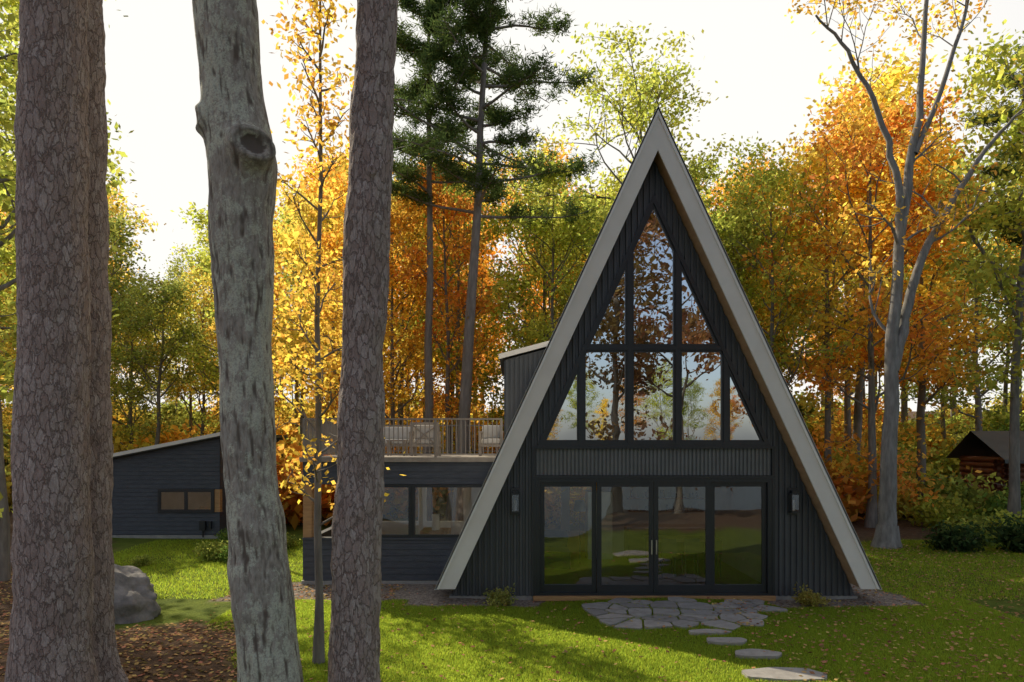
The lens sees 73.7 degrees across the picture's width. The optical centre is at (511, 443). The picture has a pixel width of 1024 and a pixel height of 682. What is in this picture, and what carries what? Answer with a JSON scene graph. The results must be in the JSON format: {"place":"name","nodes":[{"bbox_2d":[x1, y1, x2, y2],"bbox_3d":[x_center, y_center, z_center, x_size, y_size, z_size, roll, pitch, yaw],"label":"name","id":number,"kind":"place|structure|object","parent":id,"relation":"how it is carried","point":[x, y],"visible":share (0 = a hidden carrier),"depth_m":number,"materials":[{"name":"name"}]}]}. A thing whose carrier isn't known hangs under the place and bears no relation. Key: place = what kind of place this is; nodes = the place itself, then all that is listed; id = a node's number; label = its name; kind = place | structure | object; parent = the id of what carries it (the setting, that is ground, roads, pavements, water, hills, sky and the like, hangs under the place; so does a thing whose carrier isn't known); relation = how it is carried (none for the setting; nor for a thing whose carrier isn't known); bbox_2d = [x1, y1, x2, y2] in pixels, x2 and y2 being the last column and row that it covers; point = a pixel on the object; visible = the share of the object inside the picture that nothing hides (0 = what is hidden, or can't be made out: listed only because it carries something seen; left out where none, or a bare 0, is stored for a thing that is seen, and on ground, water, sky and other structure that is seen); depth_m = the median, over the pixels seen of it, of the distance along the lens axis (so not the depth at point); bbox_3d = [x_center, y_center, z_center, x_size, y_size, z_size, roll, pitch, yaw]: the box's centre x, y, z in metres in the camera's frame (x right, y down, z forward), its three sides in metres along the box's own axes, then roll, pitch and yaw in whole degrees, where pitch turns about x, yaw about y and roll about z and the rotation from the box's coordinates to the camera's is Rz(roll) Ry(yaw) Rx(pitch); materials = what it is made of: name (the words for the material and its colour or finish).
{"place":"outdoors","nodes":[
{"label":"outdoors","id":0,"kind":"place"},
{"bbox_2d":[0,411,1023,681],"bbox_3d":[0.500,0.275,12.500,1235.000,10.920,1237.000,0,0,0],"label":"ground","id":1,"kind":"structure","parent":0,"point":[186,609],"depth_m":13.34,"materials":[{"name":"plant"}]},
{"bbox_2d":[0,212,15,418],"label":"forest tree","id":2,"kind":"object","parent":1,"relation":"on","point":[10,352],"visible":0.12,"depth_m":28.84,"materials":[{"name":"green plant"}]},
{"bbox_2d":[0,35,19,284],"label":"maple tree","id":3,"kind":"object","parent":1,"relation":"on","point":[3,100],"visible":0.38,"depth_m":18.70,"materials":[{"name":"green plant"}]},
{"bbox_2d":[4,0,100,681],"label":"pine tree","id":4,"kind":"object","parent":1,"relation":"on","point":[53,569],"visible":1,"depth_m":7.32,"materials":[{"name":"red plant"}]},
{"bbox_2d":[0,0,127,474],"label":"maple tree","id":5,"kind":"object","parent":1,"relation":"on","point":[11,254],"visible":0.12,"depth_m":23.68,"materials":[{"name":"green plant"}]},
{"bbox_2d":[0,0,136,581],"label":"maple tree","id":6,"kind":"object","parent":1,"relation":"on","point":[7,170],"visible":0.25,"depth_m":16.30,"materials":[{"name":"green plant"}]},
{"bbox_2d":[8,177,165,400],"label":"forest tree","id":7,"kind":"object","parent":1,"relation":"on","point":[113,207],"visible":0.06,"depth_m":42.55,"materials":[{"name":"yellow plant"}]},
{"bbox_2d":[87,0,128,681],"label":"pine tree","id":8,"kind":"object","parent":1,"relation":"on","point":[107,658],"visible":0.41,"depth_m":8.40,"materials":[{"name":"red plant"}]},
{"bbox_2d":[108,204,161,397],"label":"forest tree","id":9,"kind":"object","parent":1,"relation":"on","point":[119,224],"visible":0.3,"depth_m":35.34,"materials":[{"name":"green plant"}]},
{"bbox_2d":[113,564,160,623],"bbox_3d":[-7.857,3.066,12.911,2.456,1.562,1.643,0,0,0],"label":"boulder","id":10,"kind":"object","parent":1,"relation":"on","point":[135,596],"visible":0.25,"depth_m":12.63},
{"bbox_2d":[110,268,184,428],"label":"forest tree","id":11,"kind":"object","parent":1,"relation":"on","point":[119,408],"visible":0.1,"depth_m":46.98,"materials":[{"name":"green plant"}]},
{"bbox_2d":[110,266,188,446],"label":"forest tree","id":12,"kind":"object","parent":1,"relation":"on","point":[132,424],"visible":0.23,"depth_m":39.21,"materials":[{"name":"green plant"}]},
{"bbox_2d":[110,269,217,444],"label":"forest tree","id":13,"kind":"object","parent":1,"relation":"on","point":[167,294],"visible":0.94,"depth_m":33.18,"materials":[{"name":"green plant"}]},
{"bbox_2d":[133,418,211,446],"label":"understory","id":14,"kind":"object","parent":1,"relation":"on","point":[174,434],"visible":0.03,"depth_m":42.25,"materials":[{"name":"green plant"}]},
{"bbox_2d":[129,262,219,437],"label":"forest tree","id":15,"kind":"object","parent":1,"relation":"on","point":[179,389],"visible":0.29,"depth_m":39.79,"materials":[{"name":"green plant"}]},
{"bbox_2d":[147,243,218,437],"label":"forest tree","id":16,"kind":"object","parent":1,"relation":"on","point":[174,270],"visible":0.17,"depth_m":48.84,"materials":[{"name":"green plant"}]},
{"bbox_2d":[180,222,218,427],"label":"forest tree","id":17,"kind":"object","parent":1,"relation":"on","point":[210,322],"visible":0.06,"depth_m":45.26,"materials":[{"name":"green plant"}]},
{"bbox_2d":[112,432,287,538],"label":"garage","id":18,"kind":"structure","parent":1,"relation":"on","point":[174,489],"depth_m":23.59,"materials":[{"name":"paint"}]},
{"bbox_2d":[158,489,214,537],"bbox_3d":[-11.250,2.415,23.525,1.940,1.670,0.170,0,0,0],"label":"window frame","id":19,"kind":"structure","parent":18,"relation":"in","point":[169,500],"depth_m":23.57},
{"bbox_2d":[192,539,227,562],"bbox_3d":[-8.421,3.105,19.169,1.343,0.846,1.206,0,0,26],"label":"garden shrub","id":20,"kind":"object","parent":1,"relation":"on","point":[208,550],"visible":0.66,"depth_m":18.98,"materials":[{"name":"green plant"}]},
{"bbox_2d":[156,202,294,431],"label":"forest tree","id":21,"kind":"object","parent":1,"relation":"on","point":[194,351],"visible":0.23,"depth_m":32.84,"materials":[{"name":"green plant"}]},
{"bbox_2d":[192,0,303,681],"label":"maple tree","id":22,"kind":"object","parent":1,"relation":"on","point":[232,128],"visible":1,"depth_m":6.95,"materials":[{"name":"grey plant"}]},
{"bbox_2d":[203,203,328,440],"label":"young maple tree","id":23,"kind":"object","parent":1,"relation":"on","point":[276,311],"visible":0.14,"depth_m":18.89,"materials":[{"name":"yellow plant"}]},
{"bbox_2d":[273,199,313,429],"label":"forest tree","id":24,"kind":"object","parent":1,"relation":"on","point":[287,222],"visible":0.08,"depth_m":56.25,"materials":[{"name":"yellow plant"}]},
{"bbox_2d":[276,425,335,529],"bbox_3d":[-8.062,1.603,27.400,6.196,4.721,7.063,0,0,27],"label":"understory","id":25,"kind":"object","parent":1,"relation":"on","point":[293,510],"visible":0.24,"depth_m":26.05,"materials":[{"name":"yellow plant"}]},
{"bbox_2d":[271,180,341,446],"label":"forest tree","id":26,"kind":"object","parent":1,"relation":"on","point":[299,283],"visible":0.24,"depth_m":34.92,"materials":[{"name":"yellow plant"}]},
{"bbox_2d":[274,152,346,425],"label":"forest tree","id":27,"kind":"object","parent":1,"relation":"on","point":[311,176],"visible":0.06,"depth_m":47.05,"materials":[{"name":"yellow plant"}]},
{"bbox_2d":[217,0,406,663],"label":"young maple tree","id":28,"kind":"object","parent":1,"relation":"on","point":[318,655],"visible":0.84,"depth_m":10.24,"materials":[{"name":"yellow plant"}]},
{"bbox_2d":[272,164,412,420],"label":"maple tree","id":29,"kind":"object","parent":1,"relation":"on","point":[295,334],"visible":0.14,"depth_m":31.05,"materials":[{"name":"yellow plant"}]},
{"bbox_2d":[282,168,420,489],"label":"maple tree","id":30,"kind":"object","parent":1,"relation":"on","point":[329,309],"visible":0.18,"depth_m":26.95,"materials":[{"name":"yellow plant"}]},
{"bbox_2d":[279,140,434,413],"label":"forest tree","id":31,"kind":"object","parent":1,"relation":"on","point":[325,187],"visible":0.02,"depth_m":45.00,"materials":[{"name":"orange plant"}]},
{"bbox_2d":[328,0,397,681],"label":"pine tree","id":32,"kind":"object","parent":1,"relation":"on","point":[354,635],"visible":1,"depth_m":7.29,"materials":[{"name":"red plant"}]},
{"bbox_2d":[308,181,459,452],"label":"forest tree","id":33,"kind":"object","parent":1,"relation":"on","point":[413,215],"visible":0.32,"depth_m":30.03,"materials":[{"name":"orange plant"}]},
{"bbox_2d":[323,160,468,452],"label":"forest tree","id":34,"kind":"object","parent":1,"relation":"on","point":[400,413],"visible":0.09,"depth_m":36.71,"materials":[{"name":"orange plant"}]},
{"bbox_2d":[299,418,503,584],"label":"deck wing","id":35,"kind":"structure","parent":1,"relation":"on","point":[414,551],"depth_m":15.99,"materials":[{"name":"wood"}]},
{"bbox_2d":[383,427,413,452],"bbox_3d":[-3.650,-0.066,19.355,1.720,0.800,0.750,0,0,0],"label":"outdoor sofa","id":36,"kind":"object","parent":35,"relation":"on","point":[396,434],"visible":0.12,"depth_m":19.50,"materials":[{"name":"fabric"}]},
{"bbox_2d":[410,422,441,455],"bbox_3d":[-2.260,-0.101,17.955,0.740,0.870,0.750,0,0,0],"label":"outdoor armchair","id":37,"kind":"object","parent":35,"relation":"on","point":[423,434],"visible":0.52,"depth_m":17.66,"materials":[{"name":"fabric"}]},
{"bbox_2d":[381,484,482,537],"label":"window frames","id":38,"kind":"structure","parent":35,"relation":"in","point":[411,487],"depth_m":15.98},
{"bbox_2d":[479,425,503,455],"bbox_3d":[-0.540,-0.066,17.755,0.640,0.800,0.750,0,0,0],"label":"outdoor armchair","id":39,"kind":"object","parent":35,"relation":"on","point":[489,437],"visible":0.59,"depth_m":17.90,"materials":[{"name":"fabric"}]},
{"bbox_2d":[383,438,453,520],"bbox_3d":[-5.407,1.633,30.122,7.356,4.674,6.537,0,0,19],"label":"understory","id":40,"kind":"object","parent":1,"relation":"on","point":[395,503],"visible":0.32,"depth_m":28.79,"materials":[{"name":"grey plant"}]},
{"bbox_2d":[386,219,479,447],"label":"forest tree","id":41,"kind":"object","parent":1,"relation":"on","point":[423,412],"visible":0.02,"depth_m":39.89,"materials":[{"name":"orange plant"}]},
{"bbox_2d":[393,186,503,448],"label":"forest tree","id":42,"kind":"object","parent":1,"relation":"on","point":[452,375],"visible":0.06,"depth_m":38.60,"materials":[{"name":"orange plant"}]},
{"bbox_2d":[389,159,508,520],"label":"forest tree","id":43,"kind":"object","parent":1,"relation":"on","point":[443,199],"visible":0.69,"depth_m":28.55,"materials":[{"name":"orange plant"}]},
{"bbox_2d":[392,0,507,520],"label":"pine tree","id":44,"kind":"object","parent":1,"relation":"on","point":[405,172],"visible":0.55,"depth_m":27.10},
{"bbox_2d":[390,157,510,437],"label":"forest tree","id":45,"kind":"object","parent":1,"relation":"on","point":[492,253],"visible":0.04,"depth_m":46.19,"materials":[{"name":"orange plant"}]},
{"bbox_2d":[393,148,529,452],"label":"forest tree","id":46,"kind":"object","parent":1,"relation":"on","point":[457,282],"visible":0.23,"depth_m":34.22,"materials":[{"name":"orange plant"}]},
{"bbox_2d":[391,0,604,520],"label":"pine tree","id":47,"kind":"object","parent":1,"relation":"on","point":[485,21],"visible":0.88,"depth_m":26.45,"materials":[{"name":"plant"}]},
{"bbox_2d":[483,583,517,606],"bbox_3d":[-0.242,3.116,13.997,0.757,0.486,0.790,0,0,0],"label":"foundation shrub","id":48,"kind":"object","parent":1,"relation":"on","point":[500,598],"visible":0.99,"depth_m":13.94,"materials":[{"name":"green plant"}]},
{"bbox_2d":[0,543,1023,681],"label":"fallen leaves","id":49,"kind":"object","parent":1,"relation":"on","point":[153,629],"visible":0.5,"depth_m":11.38,"materials":[{"name":"brown plant"}]},
{"bbox_2d":[451,139,606,430],"bbox_3d":[1.960,-6.015,35.221,10.374,18.040,8.755,0,0,-5],"label":"forest tree","id":50,"kind":"object","parent":1,"relation":"on","point":[558,304],"visible":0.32,"depth_m":34.69,"materials":[{"name":"green plant"}]},
{"bbox_2d":[460,133,610,400],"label":"forest tree","id":51,"kind":"object","parent":1,"relation":"on","point":[505,235],"visible":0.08,"depth_m":47.09,"materials":[{"name":"green plant"}]},
{"bbox_2d":[478,150,613,417],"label":"forest tree","id":52,"kind":"object","parent":1,"relation":"on","point":[579,237],"visible":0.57,"depth_m":29.49,"materials":[{"name":"green plant"}]},
{"bbox_2d":[509,185,616,340],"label":"forest tree","id":53,"kind":"object","parent":1,"relation":"on","point":[581,259],"visible":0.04,"depth_m":42.06,"materials":[{"name":"green plant"}]},
{"bbox_2d":[544,482,596,527],"bbox_3d":[1.623,1.953,27.571,5.579,3.990,6.279,0,0,25],"label":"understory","id":54,"kind":"object","parent":1,"relation":"on","point":[552,505],"visible":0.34,"depth_m":26.39,"materials":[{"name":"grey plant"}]},
{"bbox_2d":[496,20,737,279],"bbox_3d":[5.769,-8.581,33.807,11.303,23.401,10.630,0,0,27],"label":"oak tree","id":55,"kind":"object","parent":1,"relation":"on","point":[645,92],"visible":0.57,"depth_m":32.28,"materials":[{"name":"green plant"}]},
{"bbox_2d":[544,487,760,591],"bbox_3d":[3.000,-1.302,19.850,8.400,9.244,10.500,0,0,0],"label":"interior","id":56,"kind":"object","parent":1,"relation":"on","point":[625,538],"visible":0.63,"depth_m":18.40,"materials":[{"name":"paint"}]},
{"bbox_2d":[449,594,857,599],"bbox_3d":[3.000,3.371,14.590,8.660,0.258,0.220,0,0,0],"label":"foundation","id":57,"kind":"object","parent":1,"relation":"on","point":[777,597],"visible":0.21,"depth_m":14.48,"materials":[{"name":"concrete"}]},
{"bbox_2d":[533,596,775,600],"bbox_3d":[3.000,3.272,14.480,5.100,0.095,0.240,0,0,0],"label":"door sill","id":58,"kind":"structure","parent":1,"relation":"on","point":[575,598],"depth_m":14.36,"materials":[{"name":"concrete"}]},
{"bbox_2d":[536,479,771,595],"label":"patio doors","id":59,"kind":"structure","parent":58,"relation":"on","point":[710,587],"depth_m":14.45,"materials":[{"name":"metal"}]},
{"bbox_2d":[603,150,750,283],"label":"forest tree","id":60,"kind":"object","parent":1,"relation":"on","point":[695,171],"visible":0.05,"depth_m":29.04,"materials":[{"name":"green plant"}]},
{"bbox_2d":[582,597,787,630],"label":"flagstone patio","id":61,"kind":"structure","parent":1,"relation":"on","point":[656,620],"depth_m":13.09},
{"bbox_2d":[735,649,781,659],"bbox_3d":[3.825,3.309,10.634,0.749,0.100,0.378,0,0,0],"label":"stepping stone","id":62,"kind":"object","parent":1,"relation":"on","point":[754,653],"visible":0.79,"depth_m":10.54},
{"bbox_2d":[715,150,810,386],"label":"forest tree","id":63,"kind":"object","parent":1,"relation":"on","point":[749,175],"visible":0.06,"depth_m":36.09,"materials":[{"name":"green plant"}]},
{"bbox_2d":[717,193,816,369],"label":"forest tree","id":64,"kind":"object","parent":1,"relation":"on","point":[734,261],"visible":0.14,"depth_m":30.00,"materials":[{"name":"green plant"}]},
{"bbox_2d":[742,667,826,681],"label":"stepping stone","id":65,"kind":"object","parent":1,"relation":"on","point":[781,674],"visible":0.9,"depth_m":9.66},
{"bbox_2d":[695,131,884,418],"bbox_3d":[11.159,-4.711,28.622,9.074,15.984,7.658,0,0,28],"label":"maple tree","id":66,"kind":"object","parent":1,"relation":"on","point":[770,180],"visible":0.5,"depth_m":28.12,"materials":[{"name":"green plant"}]},
{"bbox_2d":[791,582,835,606],"bbox_3d":[6.112,3.116,13.981,0.790,0.486,0.757,0,0,-25],"label":"foundation shrub","id":67,"kind":"object","parent":1,"relation":"on","point":[806,598],"visible":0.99,"depth_m":13.89,"materials":[{"name":"green plant"}]},
{"bbox_2d":[751,82,930,486],"bbox_3d":[13.747,-5.425,28.685,7.010,17.466,6.750,0,0,-5],"label":"forest tree","id":68,"kind":"object","parent":1,"relation":"on","point":[826,323],"visible":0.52,"depth_m":27.90,"materials":[{"name":"orange plant"}]},
{"bbox_2d":[821,446,879,521],"bbox_3d":[12.952,1.965,28.371,4.846,3.692,5.524,0,0,-12],"label":"understory","id":69,"kind":"object","parent":1,"relation":"on","point":[852,501],"visible":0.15,"depth_m":27.23,"materials":[{"name":"orange plant"}]},
{"bbox_2d":[773,101,952,454],"bbox_3d":[19.354,-8.706,40.193,11.184,22.947,9.904,0,0,25],"label":"forest tree","id":70,"kind":"object","parent":1,"relation":"on","point":[848,417],"visible":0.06,"depth_m":39.73,"materials":[{"name":"orange plant"}]},
{"bbox_2d":[741,77,985,527],"bbox_3d":[13.956,-5.638,26.939,8.520,18.038,7.545,0,0,-34],"label":"maple tree","id":71,"kind":"object","parent":1,"relation":"on","point":[871,514],"visible":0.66,"depth_m":26.66,"materials":[{"name":"orange plant"}]},
{"bbox_2d":[778,39,962,464],"bbox_3d":[18.173,-8.571,34.732,9.567,23.274,9.674,0,0,11],"label":"forest tree","id":72,"kind":"object","parent":1,"relation":"on","point":[897,76],"visible":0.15,"depth_m":33.49,"materials":[{"name":"orange plant"}]},
{"bbox_2d":[832,414,952,470],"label":"understory","id":73,"kind":"object","parent":1,"relation":"on","point":[943,444],"visible":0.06,"depth_m":41.91,"materials":[{"name":"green plant"}]},
{"bbox_2d":[821,78,975,454],"bbox_3d":[21.495,-8.511,39.531,9.063,22.450,8.963,0,0,34],"label":"forest tree","id":74,"kind":"object","parent":1,"relation":"on","point":[905,276],"visible":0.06,"depth_m":39.30,"materials":[{"name":"orange plant"}]},
{"bbox_2d":[853,462,947,519],"bbox_3d":[16.155,2.121,29.446,4.672,3.122,4.098,0,0,38],"label":"understory","id":75,"kind":"object","parent":1,"relation":"on","point":[903,501],"visible":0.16,"depth_m":28.48,"materials":[{"name":"orange plant"}]},
{"bbox_2d":[784,0,1023,548],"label":"forked maple tree","id":76,"kind":"object","parent":1,"relation":"on","point":[887,531],"visible":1,"depth_m":21.64,"materials":[{"name":"grey plant"}]},
{"bbox_2d":[848,444,974,503],"bbox_3d":[17.523,1.883,31.557,5.192,3.712,5.843,0,0,-8],"label":"understory","id":77,"kind":"object","parent":1,"relation":"on","point":[929,467],"visible":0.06,"depth_m":30.86,"materials":[{"name":"green plant"}]},
{"bbox_2d":[836,113,1022,515],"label":"forest tree","id":78,"kind":"object","parent":1,"relation":"on","point":[947,378],"visible":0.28,"depth_m":28.97,"materials":[{"name":"orange plant"}]},
{"bbox_2d":[911,419,957,461],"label":"understory","id":79,"kind":"object","parent":1,"relation":"on","point":[939,442],"visible":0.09,"depth_m":48.44,"materials":[{"name":"green plant"}]},
{"bbox_2d":[897,491,986,528],"bbox_3d":[16.532,2.777,26.442,2.955,1.862,2.653,0,0,27],"label":"garden shrub","id":80,"kind":"object","parent":1,"relation":"on","point":[937,513],"visible":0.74,"depth_m":26.18,"materials":[{"name":"green plant"}]},
{"bbox_2d":[926,437,962,484],"bbox_3d":[26.474,1.316,39.129,5.492,3.927,6.180,0,0,-36],"label":"understory","id":81,"kind":"object","parent":1,"relation":"on","point":[949,462],"visible":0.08,"depth_m":38.93,"materials":[{"name":"green plant"}]},
{"bbox_2d":[882,142,1023,430],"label":"forest tree","id":82,"kind":"object","parent":1,"relation":"on","point":[945,397],"visible":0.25,"depth_m":40.95,"materials":[{"name":"orange plant"}]},
{"bbox_2d":[912,468,1002,517],"bbox_3d":[18.771,2.417,29.139,3.858,2.708,4.299,0,0,14],"label":"garden shrub","id":83,"kind":"object","parent":1,"relation":"on","point":[969,493],"visible":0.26,"depth_m":28.49,"materials":[{"name":"green plant"}]},
{"bbox_2d":[922,519,999,552],"bbox_3d":[13.785,2.970,21.029,2.015,1.270,1.809,0,0,31],"label":"garden shrub","id":84,"kind":"object","parent":1,"relation":"on","point":[950,540],"visible":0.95,"depth_m":20.77,"materials":[{"name":"green plant"}]},
{"bbox_2d":[900,19,1023,516],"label":"maple tree","id":85,"kind":"object","parent":1,"relation":"on","point":[1015,206],"visible":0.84,"depth_m":23.89,"materials":[{"name":"green plant"}]},
{"bbox_2d":[906,218,1018,461],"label":"forest tree","id":86,"kind":"object","parent":1,"relation":"on","point":[942,420],"visible":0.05,"depth_m":49.75,"materials":[{"name":"orange plant"}]},
{"bbox_2d":[940,513,997,546],"bbox_3d":[15.163,2.957,22.696,1.929,1.354,2.149,0,0,29],"label":"garden shrub","id":87,"kind":"object","parent":1,"relation":"on","point":[980,521],"visible":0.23,"depth_m":22.31,"materials":[{"name":"green plant"}]},
{"bbox_2d":[946,431,1023,500],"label":"log cabin","id":88,"kind":"object","parent":1,"relation":"on","point":[986,453],"visible":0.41,"depth_m":32.58,"materials":[{"name":"brown wood"}]},
{"bbox_2d":[952,404,1023,440],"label":"understory","id":89,"kind":"object","parent":1,"relation":"on","point":[992,420],"visible":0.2,"depth_m":54.32,"materials":[{"name":"green plant"}]},
{"bbox_2d":[955,44,1023,250],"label":"deciduous tree","id":90,"kind":"object","parent":1,"relation":"on","point":[1003,171],"visible":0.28,"depth_m":27.51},
{"bbox_2d":[962,232,1023,410],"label":"forest tree","id":91,"kind":"object","parent":1,"relation":"on","point":[1005,386],"visible":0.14,"depth_m":54.89,"materials":[{"name":"green plant"}]},
{"bbox_2d":[962,491,1023,525],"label":"garden shrub","id":92,"kind":"object","parent":1,"relation":"on","point":[991,505],"visible":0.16,"depth_m":25.34,"materials":[{"name":"green plant"}]},
{"bbox_2d":[983,513,1023,553],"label":"garden shrub","id":93,"kind":"object","parent":1,"relation":"on","point":[1013,536],"visible":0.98,"depth_m":20.65,"materials":[{"name":"green plant"}]},
{"bbox_2d":[991,101,1023,300],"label":"maple tree","id":94,"kind":"object","parent":1,"relation":"on","point":[1006,181],"visible":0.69,"depth_m":24.12,"materials":[{"name":"green plant"}]},
{"bbox_2d":[0,0,1023,411],"label":"sky","id":95,"kind":"structure","parent":0,"point":[766,65],"materials":[{"name":"white"}]},
{"bbox_2d":[113,539,1023,681],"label":"lawn grass","id":96,"kind":"structure","parent":0,"point":[470,612],"depth_m":11.59,"materials":[{"name":"plant"}]},
{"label":"roof panels","id":97,"kind":"object","parent":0,"visible":0},
{"bbox_2d":[499,341,548,437],"bbox_3d":[0.780,-1.255,19.775,2.240,3.070,4.650,0,0,0],"label":"dormer","id":98,"kind":"object","parent":97,"relation":"attached to","point":[519,367],"visible":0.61,"depth_m":17.56,"materials":[{"name":"grey metal"}]},
{"bbox_2d":[654,151,858,586],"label":"soffit","id":99,"kind":"structure","parent":97,"relation":"attached to","point":[740,339],"depth_m":14.31,"materials":[{"name":"brown wood"}]},
{"bbox_2d":[452,160,854,595],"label":"ribbed gable cladding","id":100,"kind":"structure","parent":99,"relation":"attached to","point":[502,554],"depth_m":14.48,"materials":[{"name":"grey metal"}]},
{"bbox_2d":[533,194,774,595],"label":"window frames","id":101,"kind":"structure","parent":100,"relation":"attached to","point":[629,347],"depth_m":14.44,"materials":[{"name":"metal"}]},
{"bbox_2d":[547,209,759,439],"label":"glass panes","id":102,"kind":"object","parent":101,"relation":"attached to","point":[653,371],"visible":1,"depth_m":14.50,"materials":[{"name":"glass"}]},
{"bbox_2d":[536,449,770,474],"bbox_3d":[3.000,0.400,14.510,5.000,0.560,0.080,0,0,0],"label":"batten band","id":103,"kind":"object","parent":101,"relation":"attached to","point":[653,461],"visible":1,"depth_m":14.47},
{"bbox_2d":[434,105,881,589],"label":"rake fascia","id":104,"kind":"structure","parent":99,"relation":"attached to","point":[658,137],"depth_m":14.02,"materials":[{"name":"paint"}]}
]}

